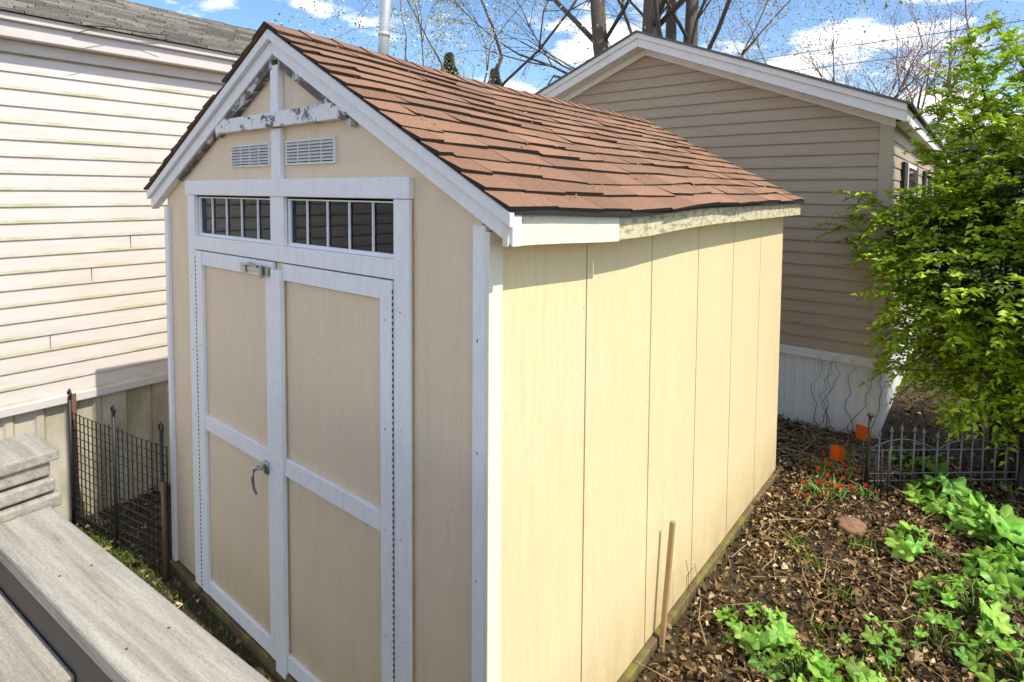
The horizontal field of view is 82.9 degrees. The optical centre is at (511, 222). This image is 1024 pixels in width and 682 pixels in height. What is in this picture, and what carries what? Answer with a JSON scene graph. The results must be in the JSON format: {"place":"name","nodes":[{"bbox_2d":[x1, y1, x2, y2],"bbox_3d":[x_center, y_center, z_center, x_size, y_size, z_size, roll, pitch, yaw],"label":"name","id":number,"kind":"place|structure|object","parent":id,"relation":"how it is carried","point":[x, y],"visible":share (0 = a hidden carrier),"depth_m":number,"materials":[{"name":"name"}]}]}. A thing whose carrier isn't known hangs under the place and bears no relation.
{"place":"outdoors","nodes":[
{"label":"outdoors","id":0,"kind":"place"},
{"bbox_2d":[77,517,269,680],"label":"grass","id":1,"kind":"structure","parent":0,"point":[99,540],"depth_m":3.59,"materials":[{"name":"green plant"}]},
{"bbox_2d":[0,0,507,87],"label":"roof shingles","id":2,"kind":"object","parent":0,"point":[192,31],"visible":0.2,"depth_m":4.87,"materials":[{"name":"grey"}]},
{"bbox_2d":[74,24,168,40],"bbox_3d":[-2.738,-1.329,4.098,0.025,0.116,0.582,3,4,40],"label":"fallen twig","id":3,"kind":"object","parent":2,"relation":"on","point":[147,33],"visible":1,"depth_m":4.06,"materials":[{"name":"brown wood"}]},
{"bbox_2d":[378,0,391,54],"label":"flue pipe","id":4,"kind":"object","parent":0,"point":[384,28],"visible":0.67,"depth_m":7.81,"materials":[{"name":"metal"}]},
{"bbox_2d":[75,217,1023,681],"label":"ground","id":5,"kind":"structure","parent":0,"point":[895,421],"depth_m":3.65,"materials":[{"name":"soil"}]},
{"bbox_2d":[67,388,170,582],"bbox_3d":[-2.596,1.695,3.789,1.231,1.026,0.056,2,3,31],"label":"wire garden fence","id":6,"kind":"object","parent":5,"relation":"on","point":[74,461],"visible":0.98,"depth_m":3.77,"materials":[{"name":"metal"}]},
{"bbox_2d":[0,432,269,681],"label":"deck railing","id":7,"kind":"object","parent":5,"relation":"on","point":[77,604],"visible":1,"depth_m":1.22,"materials":[{"name":"grey wood"}]},
{"bbox_2d":[443,52,459,74],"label":"spruce tree","id":8,"kind":"object","parent":5,"relation":"on","point":[452,69],"visible":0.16,"depth_m":58.92,"materials":[{"name":"green plant"}]},
{"bbox_2d":[144,21,804,681],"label":"garden shed","id":9,"kind":"structure","parent":5,"relation":"on","point":[472,381],"depth_m":2.57,"materials":[{"name":"beige paint"}]},
{"bbox_2d":[198,195,393,258],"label":"window frames","id":10,"kind":"structure","parent":9,"relation":"in","point":[290,201],"depth_m":2.59,"materials":[{"name":"white paint"}]},
{"bbox_2d":[205,253,388,681],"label":"door panels","id":11,"kind":"structure","parent":9,"relation":"in","point":[333,337],"depth_m":2.62,"materials":[{"name":"beige paint"}]},
{"bbox_2d":[202,198,393,253],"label":"window panes","id":12,"kind":"structure","parent":9,"relation":"in","point":[361,212],"depth_m":2.54,"materials":[{"name":"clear glass"}]},
{"bbox_2d":[487,68,501,85],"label":"spruce tree","id":13,"kind":"object","parent":5,"relation":"on","point":[497,81],"visible":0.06,"depth_m":59.25,"materials":[{"name":"green plant"}]},
{"bbox_2d":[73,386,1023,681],"bbox_3d":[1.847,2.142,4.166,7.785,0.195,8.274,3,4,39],"label":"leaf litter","id":14,"kind":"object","parent":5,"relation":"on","point":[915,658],"visible":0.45,"depth_m":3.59,"materials":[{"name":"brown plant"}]},
{"bbox_2d":[256,0,905,85],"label":"weeping tree","id":15,"kind":"object","parent":5,"relation":"on","point":[495,71],"visible":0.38,"depth_m":16.01,"materials":[{"name":"brown plant"}]},
{"bbox_2d":[376,0,942,93],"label":"maple tree","id":16,"kind":"object","parent":5,"relation":"on","point":[653,21],"visible":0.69,"depth_m":15.23,"materials":[{"name":"brown plant"}]},
{"bbox_2d":[658,520,675,652],"bbox_3d":[0.803,1.903,3.007,0.101,0.700,0.029,-2,4,-35],"label":"wooden stake","id":17,"kind":"object","parent":5,"relation":"on","point":[667,580],"visible":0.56,"depth_m":3.00,"materials":[{"name":"brown wood"}]},
{"bbox_2d":[714,601,805,681],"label":"leafy plant","id":18,"kind":"object","parent":5,"relation":"on","point":[777,633],"visible":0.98,"depth_m":2.94,"materials":[{"name":"green plant"}]},
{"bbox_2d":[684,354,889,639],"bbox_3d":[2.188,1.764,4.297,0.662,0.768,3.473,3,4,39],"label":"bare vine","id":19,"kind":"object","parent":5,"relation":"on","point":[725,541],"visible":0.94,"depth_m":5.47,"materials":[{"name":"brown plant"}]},
{"bbox_2d":[757,642,843,681],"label":"leafy plant","id":20,"kind":"object","parent":5,"relation":"on","point":[818,661],"visible":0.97,"depth_m":2.76,"materials":[{"name":"green plant"}]},
{"bbox_2d":[636,418,1023,681],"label":"twig debris","id":21,"kind":"object","parent":5,"relation":"on","point":[831,437],"visible":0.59,"depth_m":4.36,"materials":[{"name":"brown plant"}]},
{"bbox_2d":[787,452,874,507],"bbox_3d":[2.515,2.061,4.577,0.607,0.150,0.962,3,4,39],"label":"tulip bed","id":22,"kind":"object","parent":5,"relation":"on","point":[831,484],"visible":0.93,"depth_m":4.56,"materials":[{"name":"green plant"}]},
{"bbox_2d":[830,444,843,461],"bbox_3d":[2.780,2.007,4.957,0.132,0.220,0.016,0,3,-1],"label":"marker flag","id":23,"kind":"object","parent":5,"relation":"on","point":[836,453],"visible":0.95,"depth_m":4.96,"materials":[{"name":"orange plastic"}]},
{"bbox_2d":[837,516,866,537],"bbox_3d":[2.378,2.136,4.063,0.181,0.044,0.212,3,4,39],"label":"flat stone","id":24,"kind":"object","parent":5,"relation":"on","point":[855,529],"visible":0.97,"depth_m":4.03,"materials":[{"name":"beige stone"}]},
{"bbox_2d":[820,655,886,681],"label":"leafy plant","id":25,"kind":"object","parent":5,"relation":"on","point":[860,671],"visible":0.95,"depth_m":2.69,"materials":[{"name":"green plant"}]},
{"bbox_2d":[765,1,948,115],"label":"bare tree","id":26,"kind":"object","parent":5,"relation":"on","point":[832,53],"visible":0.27,"depth_m":20.04,"materials":[{"name":"brown plant"}]},
{"bbox_2d":[709,0,1016,135],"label":"bare tree","id":27,"kind":"object","parent":5,"relation":"on","point":[896,74],"visible":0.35,"depth_m":20.99,"materials":[{"name":"brown plant"}]},
{"bbox_2d":[855,424,871,447],"bbox_3d":[3.221,1.982,5.312,0.132,0.260,0.016,1,3,16],"label":"marker flag","id":28,"kind":"object","parent":5,"relation":"on","point":[861,431],"visible":0.71,"depth_m":5.31,"materials":[{"name":"orange plastic"}]},
{"bbox_2d":[840,613,903,668],"bbox_3d":[1.863,2.139,2.986,0.279,0.177,0.236,3,4,39],"label":"leafy plant","id":29,"kind":"object","parent":5,"relation":"on","point":[873,639],"visible":0.97,"depth_m":2.95,"materials":[{"name":"green plant"}]},
{"bbox_2d":[770,443,1020,681],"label":"weed sprouts","id":30,"kind":"object","parent":5,"relation":"on","point":[966,637],"visible":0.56,"depth_m":3.37,"materials":[{"name":"green plant"}]},
{"bbox_2d":[886,445,912,467],"bbox_3d":[3.373,2.026,5.045,0.237,0.202,0.262,3,4,39],"label":"leafy plant","id":31,"kind":"object","parent":5,"relation":"on","point":[893,457],"visible":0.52,"depth_m":5.01,"materials":[{"name":"green plant"}]},
{"bbox_2d":[796,0,1023,161],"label":"bare tree","id":32,"kind":"object","parent":5,"relation":"on","point":[939,55],"visible":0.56,"depth_m":19.22,"materials":[{"name":"brown plant"}]},
{"bbox_2d":[884,521,945,561],"bbox_3d":[2.592,2.081,3.773,0.338,0.216,0.274,-1,3,-20],"label":"leafy plant","id":33,"kind":"object","parent":5,"relation":"on","point":[909,548],"visible":0.99,"depth_m":3.74,"materials":[{"name":"green plant"}]},
{"bbox_2d":[811,10,1023,491],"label":"green shrub","id":34,"kind":"object","parent":5,"relation":"on","point":[980,318],"visible":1,"depth_m":4.66,"materials":[{"name":"green plant"}]},
{"bbox_2d":[838,0,1021,120],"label":"bare tree","id":35,"kind":"object","parent":5,"relation":"on","point":[919,51],"visible":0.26,"depth_m":26.45,"materials":[{"name":"brown plant"}]},
{"bbox_2d":[904,452,957,475],"bbox_3d":[3.492,2.022,4.840,0.400,0.238,0.390,0,3,-13],"label":"leafy plant","id":36,"kind":"object","parent":5,"relation":"on","point":[941,466],"visible":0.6,"depth_m":4.82,"materials":[{"name":"green plant"}]},
{"bbox_2d":[861,413,1023,502],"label":"iron border fence","id":37,"kind":"object","parent":5,"relation":"on","point":[867,459],"visible":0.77,"depth_m":4.62,"materials":[{"name":"black metal"}]},
{"bbox_2d":[910,607,978,661],"bbox_3d":[2.224,2.115,2.977,0.292,0.220,0.280,3,4,39],"label":"leafy plant","id":38,"kind":"object","parent":5,"relation":"on","point":[931,617],"visible":0.97,"depth_m":2.98,"materials":[{"name":"green plant"}]},
{"bbox_2d":[901,471,998,516],"bbox_3d":[3.264,2.027,4.378,0.572,0.278,0.630,1,3,6],"label":"leafy plant","id":39,"kind":"object","parent":5,"relation":"on","point":[954,496],"visible":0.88,"depth_m":4.30,"materials":[{"name":"green plant"}]},
{"bbox_2d":[882,0,1023,215],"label":"bare tree","id":40,"kind":"object","parent":5,"relation":"on","point":[991,152],"visible":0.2,"depth_m":22.55,"materials":[{"name":"brown plant"}]},
{"bbox_2d":[885,4,1022,251],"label":"bare tree","id":41,"kind":"object","parent":5,"relation":"on","point":[954,112],"visible":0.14,"depth_m":22.71,"materials":[{"name":"brown plant"}]},
{"bbox_2d":[913,573,1023,642],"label":"leafy plant","id":42,"kind":"object","parent":5,"relation":"on","point":[997,625],"visible":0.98,"depth_m":3.19,"materials":[{"name":"green plant"}]},
{"bbox_2d":[939,130,1023,229],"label":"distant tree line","id":43,"kind":"object","parent":5,"relation":"on","point":[959,151],"visible":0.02,"depth_m":36.65,"materials":[{"name":"green plant"}]},
{"bbox_2d":[942,501,1023,562],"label":"leafy plant","id":44,"kind":"object","parent":5,"relation":"on","point":[985,523],"visible":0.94,"depth_m":3.89,"materials":[{"name":"green plant"}]},
{"bbox_2d":[960,541,1023,611],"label":"leafy plant","id":45,"kind":"object","parent":5,"relation":"on","point":[998,576],"visible":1,"depth_m":3.51,"materials":[{"name":"green plant"}]},
{"bbox_2d":[960,634,1023,681],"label":"leafy plant","id":46,"kind":"object","parent":5,"relation":"on","point":[1006,644],"visible":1,"depth_m":2.81,"materials":[{"name":"green plant"}]},
{"bbox_2d":[975,9,1023,81],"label":"bare tree","id":47,"kind":"object","parent":5,"relation":"on","point":[1010,43],"visible":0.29,"depth_m":16.86,"materials":[{"name":"brown plant"}]},
{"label":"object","id":48,"kind":"object","parent":5,"relation":"on","visible":0},
{"bbox_2d":[0,51,223,408],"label":"lap siding","id":49,"kind":"object","parent":48,"relation":"on","point":[85,150],"depth_m":4.10,"materials":[{"name":"white plastic"}]},
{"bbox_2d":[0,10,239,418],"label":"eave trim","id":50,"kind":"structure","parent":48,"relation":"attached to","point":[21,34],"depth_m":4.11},
{"bbox_2d":[126,0,1023,202],"label":"sky","id":51,"kind":"structure","parent":0,"point":[241,13],"materials":[{"name":"blue"}]},
{"bbox_2d":[529,20,1023,90],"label":"power lines","id":52,"kind":"object","parent":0,"point":[879,41],"visible":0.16,"depth_m":22.25,"materials":[{"name":"black metal"}]},
{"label":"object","id":53,"kind":"object","parent":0,"visible":0},
{"bbox_2d":[0,380,170,522],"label":"ribbed skirting","id":54,"kind":"object","parent":53,"relation":"attached to","point":[142,412],"visible":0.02,"depth_m":4.29,"materials":[{"name":"beige plastic"}]},
{"bbox_2d":[534,30,952,161],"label":"roof","id":55,"kind":"structure","parent":53,"relation":"on","point":[912,107],"depth_m":6.03,"materials":[{"name":"grey"}]},
{"bbox_2d":[537,32,950,163],"bbox_3d":[5.277,-1.771,11.470,5.240,1.262,12.262,3,4,39],"label":"rake and fascia","id":56,"kind":"object","parent":55,"relation":"attached to","point":[627,52],"visible":0.67,"depth_m":6.11,"materials":[{"name":"white paint"}]},
{"bbox_2d":[569,55,943,357],"bbox_3d":[5.350,-0.642,11.618,4.973,3.280,12.022,3,4,39],"label":"lap siding","id":57,"kind":"object","parent":53,"relation":"on","point":[814,156],"visible":0.29,"depth_m":5.91,"materials":[{"name":"beige plastic"}]},
{"bbox_2d":[900,162,939,278],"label":"window shutters","id":58,"kind":"object","parent":57,"relation":"attached to","point":[906,166],"depth_m":6.31,"materials":[{"name":"black plastic"}]},
{"bbox_2d":[909,168,940,244],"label":"window panes","id":59,"kind":"object","parent":57,"relation":"in","point":[912,178],"visible":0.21,"depth_m":6.84,"materials":[{"name":"grey glass"}]},
{"bbox_2d":[777,265,940,439],"bbox_3d":[5.333,1.440,11.717,4.981,0.892,12.036,3,4,39],"label":"ribbed skirting","id":60,"kind":"object","parent":53,"relation":"on","point":[801,369],"visible":0.1,"depth_m":5.82,"materials":[{"name":"white plastic"}]},
{"bbox_2d":[871,123,894,359],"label":"corner posts","id":61,"kind":"object","parent":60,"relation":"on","point":[886,158],"visible":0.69,"depth_m":5.42,"materials":[{"name":"beige plastic"}]}
]}

